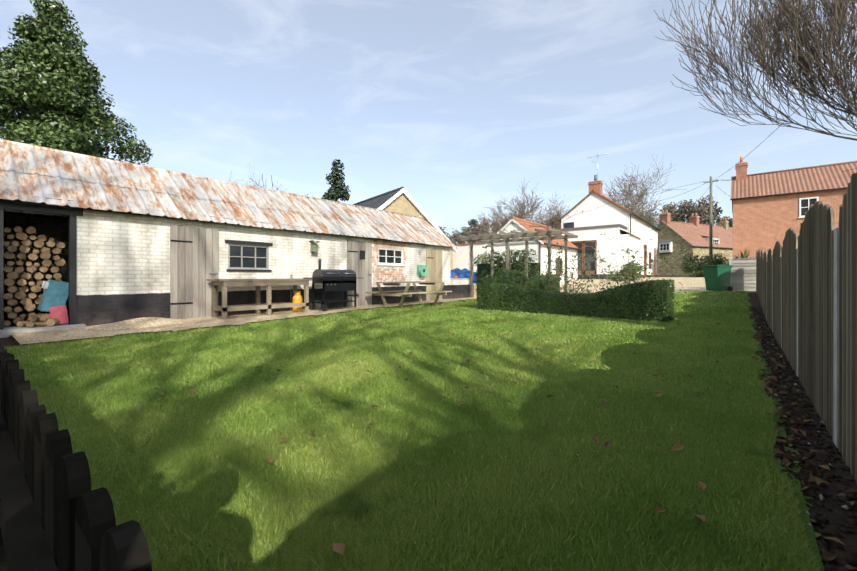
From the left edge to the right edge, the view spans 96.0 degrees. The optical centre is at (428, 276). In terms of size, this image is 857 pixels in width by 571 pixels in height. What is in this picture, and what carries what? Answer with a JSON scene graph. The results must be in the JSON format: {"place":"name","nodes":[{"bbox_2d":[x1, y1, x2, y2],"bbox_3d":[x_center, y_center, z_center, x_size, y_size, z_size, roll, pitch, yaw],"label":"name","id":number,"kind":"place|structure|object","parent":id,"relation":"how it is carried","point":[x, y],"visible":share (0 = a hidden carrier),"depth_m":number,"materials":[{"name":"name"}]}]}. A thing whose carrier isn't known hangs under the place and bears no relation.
{"place":"outdoors","nodes":[
{"label":"outdoors","id":0,"kind":"place"},
{"bbox_2d":[0,292,856,568],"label":"garden soil","id":1,"kind":"structure","parent":0,"point":[849,540],"depth_m":2.02,"materials":[{"name":"brown soil"}]},
{"bbox_2d":[4,290,824,570],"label":"lawn turf","id":2,"kind":"structure","parent":1,"relation":"on","point":[806,520],"depth_m":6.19,"materials":[{"name":"green plant"}]},
{"bbox_2d":[476,277,675,321],"bbox_3d":[3.361,0.484,9.771,4.873,1.001,0.851,0,0,43],"label":"box hedge","id":3,"kind":"object","parent":2,"relation":"on","point":[574,302],"depth_m":8.94,"materials":[{"name":"green plant"}]},
{"bbox_2d":[745,298,829,567],"bbox_3d":[5.204,0.801,6.158,0.174,0.335,15.026,0,0,39],"label":"lawn edge","id":4,"kind":"object","parent":2,"relation":"on","point":[794,470],"visible":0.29,"depth_m":2.06,"materials":[{"name":"green plant"}]},
{"bbox_2d":[749,307,856,570],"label":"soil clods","id":5,"kind":"object","parent":2,"relation":"on","point":[842,559],"visible":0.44,"depth_m":2.00,"materials":[{"name":"brown soil"}]},
{"bbox_2d":[160,293,856,569],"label":"fallen leaves","id":6,"kind":"object","parent":1,"relation":"on","point":[338,547],"visible":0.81,"depth_m":2.20,"materials":[{"name":"brown plant"}]},
{"bbox_2d":[515,233,701,303],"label":"rose leaves","id":7,"kind":"object","parent":1,"relation":"on","point":[581,277],"visible":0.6,"depth_m":11.75,"materials":[{"name":"green plant"}]},
{"bbox_2d":[756,316,849,529],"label":"pale soil stones","id":8,"kind":"object","parent":1,"relation":"on","point":[822,498],"visible":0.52,"depth_m":1.65,"materials":[{"name":"beige stone"}]},
{"bbox_2d":[0,0,856,243],"label":"sky","id":9,"kind":"structure","parent":0,"point":[455,104],"materials":[{"name":"blue"}]},
{"bbox_2d":[450,268,476,283],"bbox_3d":[1.260,0.254,18.900,1.674,1.421,3.496,0,0,30],"label":"tarp covered furniture","id":10,"kind":"object","parent":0,"point":[459,273],"visible":0.12,"depth_m":18.75,"materials":[{"name":"blue plastic"}]},
{"bbox_2d":[458,227,577,296],"bbox_3d":[3.814,-0.381,16.504,4.400,2.885,2.800,0,0,39],"label":"pergola","id":11,"kind":"object","parent":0,"point":[493,238],"visible":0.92,"depth_m":16.28,"materials":[{"name":"brown"}]},
{"bbox_2d":[493,269,559,291],"bbox_3d":[3.242,0.361,12.604,0.841,1.237,3.408,0,0,43],"label":"box hedge","id":12,"kind":"object","parent":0,"point":[534,280],"depth_m":11.75,"materials":[{"name":"green plant"}]},
{"bbox_2d":[437,200,619,290],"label":"pergola climber leaves","id":13,"kind":"object","parent":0,"point":[505,239],"visible":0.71,"depth_m":15.84,"materials":[{"name":"green plant"}]},
{"bbox_2d":[438,195,732,243],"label":"bare trees","id":14,"kind":"object","parent":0,"point":[703,214],"visible":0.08,"depth_m":122.31,"materials":[{"name":"plant"}]},
{"bbox_2d":[519,239,664,292],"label":"rose bushes","id":15,"kind":"object","parent":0,"point":[590,274],"visible":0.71,"depth_m":11.43,"materials":[{"name":"green plant"}]},
{"bbox_2d":[454,206,732,243],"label":"background trees","id":16,"kind":"object","parent":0,"point":[473,222],"depth_m":170.85,"materials":[{"name":"green plant"}]},
{"bbox_2d":[658,275,687,275],"bbox_3d":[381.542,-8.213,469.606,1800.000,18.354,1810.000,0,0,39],"label":"ground","id":17,"kind":"structure","parent":0,"point":[672,275],"depth_m":43.38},
{"bbox_2d":[0,344,151,570],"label":"picket fence","id":18,"kind":"object","parent":17,"relation":"on","point":[57,513],"visible":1,"depth_m":0.64,"materials":[{"name":"brown wood"}]},
{"bbox_2d":[0,0,153,165],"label":"evergreen tree","id":19,"kind":"object","parent":17,"relation":"on","point":[46,79],"depth_m":14.81,"materials":[{"name":"green plant"}]},
{"bbox_2d":[0,196,449,337],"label":"outbuilding","id":20,"kind":"structure","parent":17,"relation":"on","point":[117,267],"depth_m":8.58,"materials":[{"name":"paint"}]},
{"bbox_2d":[4,226,68,326],"bbox_3d":[-6.902,-0.017,6.821,0.908,1.757,0.836,0,0,39],"label":"log pile and bags","id":21,"kind":"object","parent":20,"relation":"on","point":[51,300],"visible":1,"depth_m":6.80,"materials":[{"name":"brown wood"}]},
{"bbox_2d":[0,139,447,246],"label":"roof trim","id":22,"kind":"structure","parent":20,"relation":"attached to","point":[74,154],"depth_m":8.83,"materials":[{"name":"grey metal"}]},
{"bbox_2d":[0,142,455,246],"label":"corrugated roof","id":23,"kind":"structure","parent":20,"relation":"attached to","point":[29,173],"depth_m":8.81,"materials":[{"name":"metal"}]},
{"bbox_2d":[231,170,286,191],"bbox_3d":[-11.746,-2.783,22.225,8.731,7.542,6.748,0,0,39],"label":"bare tree","id":24,"kind":"object","parent":17,"relation":"on","point":[264,185],"depth_m":22.94,"materials":[{"name":"brown plant"}]},
{"bbox_2d":[11,290,568,343],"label":"patio","id":25,"kind":"structure","parent":17,"relation":"on","point":[43,336],"depth_m":7.32,"materials":[{"name":"beige stone"}]},
{"bbox_2d":[78,317,204,329],"bbox_3d":[-5.172,0.838,7.216,1.500,0.130,1.950,0,0,39],"label":"gravel heap","id":26,"kind":"object","parent":25,"relation":"on","point":[146,322],"visible":0.96,"depth_m":7.06,"materials":[{"name":"beige gravel"}]},
{"bbox_2d":[207,279,311,318],"bbox_3d":[-3.951,0.473,9.226,0.654,0.862,2.270,0,0,39],"label":"work bench","id":27,"kind":"object","parent":25,"relation":"on","point":[225,308],"visible":0.94,"depth_m":8.92,"materials":[{"name":"brown wood"}]},
{"bbox_2d":[292,291,302,311],"bbox_3d":[-3.374,0.634,9.937,0.250,0.540,0.250,0,0,39],"label":"gas bottle","id":28,"kind":"object","parent":25,"relation":"on","point":[297,297],"visible":0.94,"depth_m":9.85,"materials":[{"name":"yellow metal"}]},
{"bbox_2d":[303,259,355,310],"bbox_3d":[-2.606,0.213,10.755,0.562,1.378,1.720,0,0,39],"label":"barbecue grill","id":29,"kind":"object","parent":25,"relation":"on","point":[336,280],"visible":1,"depth_m":10.48,"materials":[{"name":"black metal"}]},
{"bbox_2d":[366,281,451,307],"bbox_3d":[-0.581,0.538,12.473,1.600,0.778,2.400,0,0,39],"label":"picnic table","id":30,"kind":"object","parent":25,"relation":"on","point":[406,293],"visible":1,"depth_m":12.18,"materials":[{"name":"brown wood"}]},
{"bbox_2d":[321,159,350,201],"bbox_3d":[-6.775,-4.398,30.523,4.568,9.932,4.913,0,0,15],"label":"conifer tree","id":31,"kind":"object","parent":17,"relation":"on","point":[336,191],"visible":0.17,"depth_m":30.21,"materials":[{"name":"green plant"}]},
{"bbox_2d":[353,186,456,269],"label":"gabled house","id":32,"kind":"structure","parent":17,"relation":"on","point":[401,200],"depth_m":22.23,"materials":[{"name":"paint"}]},
{"bbox_2d":[450,276,476,298],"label":"low yard wall","id":33,"kind":"structure","parent":17,"relation":"on","point":[459,287],"depth_m":16.47,"materials":[{"name":"paint"}]},
{"bbox_2d":[453,243,486,271],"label":"white yard wall","id":34,"kind":"structure","parent":17,"relation":"on","point":[461,256],"depth_m":24.53,"materials":[{"name":"white paint"}]},
{"bbox_2d":[474,246,536,279],"bbox_3d":[3.704,-0.172,19.023,1.411,2.531,3.664,0,0,-40],"label":"laurel hedge","id":35,"kind":"object","parent":17,"relation":"on","point":[500,259],"visible":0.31,"depth_m":18.68,"materials":[{"name":"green plant"}]},
{"bbox_2d":[477,263,539,279],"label":"laurel hedge stems","id":36,"kind":"object","parent":17,"relation":"on","point":[481,272],"visible":0.04,"depth_m":18.92,"materials":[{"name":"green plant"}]},
{"bbox_2d":[476,179,551,234],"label":"bare tree","id":37,"kind":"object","parent":17,"relation":"on","point":[507,219],"visible":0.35,"depth_m":61.42,"materials":[{"name":"brown plant"}]},
{"bbox_2d":[482,217,579,284],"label":"low cottage wing","id":38,"kind":"structure","parent":17,"relation":"on","point":[539,247],"depth_m":22.01,"materials":[{"name":"white paint"}]},
{"bbox_2d":[520,193,571,228],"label":"bare tree lane","id":39,"kind":"structure","parent":17,"relation":"on","point":[554,217],"depth_m":45.70,"materials":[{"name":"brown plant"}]},
{"bbox_2d":[557,154,660,278],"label":"white cottage","id":40,"kind":"structure","parent":17,"relation":"on","point":[622,225],"depth_m":25.35,"materials":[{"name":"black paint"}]},
{"bbox_2d":[609,262,642,280],"bbox_3d":[11.445,-0.255,22.417,2.011,1.252,1.881,0,0,39],"label":"shrub","id":41,"kind":"object","parent":17,"relation":"on","point":[633,274],"depth_m":21.87,"materials":[{"name":"green plant"}]},
{"bbox_2d":[602,156,684,225],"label":"bare tree","id":42,"kind":"object","parent":17,"relation":"on","point":[628,195],"visible":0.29,"depth_m":57.96,"materials":[{"name":"brown plant"}]},
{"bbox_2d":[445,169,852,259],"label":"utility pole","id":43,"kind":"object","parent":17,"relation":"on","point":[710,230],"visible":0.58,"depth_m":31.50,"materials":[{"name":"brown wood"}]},
{"bbox_2d":[560,277,755,292],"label":"driveway gravel","id":44,"kind":"structure","parent":17,"relation":"on","point":[691,284],"depth_m":20.39,"materials":[{"name":"beige gravel"}]},
{"bbox_2d":[701,265,732,290],"bbox_3d":[11.164,0.047,14.921,0.890,1.025,0.650,0,0,-16],"label":"wheelie bin","id":45,"kind":"object","parent":44,"relation":"on","point":[717,277],"visible":1,"depth_m":14.71,"materials":[{"name":"green plastic"}]},
{"bbox_2d":[729,258,755,290],"bbox_3d":[11.973,0.003,14.709,0.810,1.500,0.080,0,0,39],"label":"lap panel fence","id":46,"kind":"object","parent":44,"relation":"on","point":[743,274],"visible":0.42,"depth_m":14.69,"materials":[{"name":"grey wood"}]},
{"bbox_2d":[732,248,755,258],"bbox_3d":[12.481,-0.354,15.296,1.532,1.704,1.572,0,0,39],"label":"cordyline plant","id":47,"kind":"object","parent":44,"relation":"on","point":[744,255],"visible":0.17,"depth_m":15.16,"materials":[{"name":"green plant"}]},
{"bbox_2d":[657,210,732,274],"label":"stone cottages","id":48,"kind":"structure","parent":17,"relation":"on","point":[675,238],"depth_m":46.38,"materials":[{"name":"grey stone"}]},
{"bbox_2d":[680,252,728,276],"bbox_3d":[21.412,-0.801,29.011,4.358,2.276,4.524,0,0,39],"label":"laurel shrub","id":49,"kind":"object","parent":17,"relation":"on","point":[689,267],"depth_m":28.49,"materials":[{"name":"green plant"}]},
{"bbox_2d":[654,0,856,140],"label":"bare tree","id":50,"kind":"object","parent":17,"relation":"on","point":[783,20],"visible":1,"depth_m":5.07,"materials":[{"name":"brown plant"}]},
{"bbox_2d":[717,65,842,177],"bbox_3d":[11.824,-3.428,13.228,0.334,8.884,43.069,0,0,32],"label":"overhead wire","id":51,"kind":"object","parent":17,"relation":"on","point":[769,135],"visible":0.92,"depth_m":13.51,"materials":[{"name":"black metal"}]},
{"bbox_2d":[730,157,856,258],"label":"red brick house","id":52,"kind":"structure","parent":17,"relation":"on","point":[769,209],"depth_m":24.46,"materials":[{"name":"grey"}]},
{"bbox_2d":[756,172,856,484],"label":"wooden fence","id":53,"kind":"object","parent":17,"relation":"on","point":[806,284],"visible":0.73,"depth_m":2.56,"materials":[{"name":"wood"}]},
{"bbox_2d":[658,276,689,276],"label":"village road","id":54,"kind":"structure","parent":0,"point":[673,276],"depth_m":33.16,"materials":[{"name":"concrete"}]}
]}

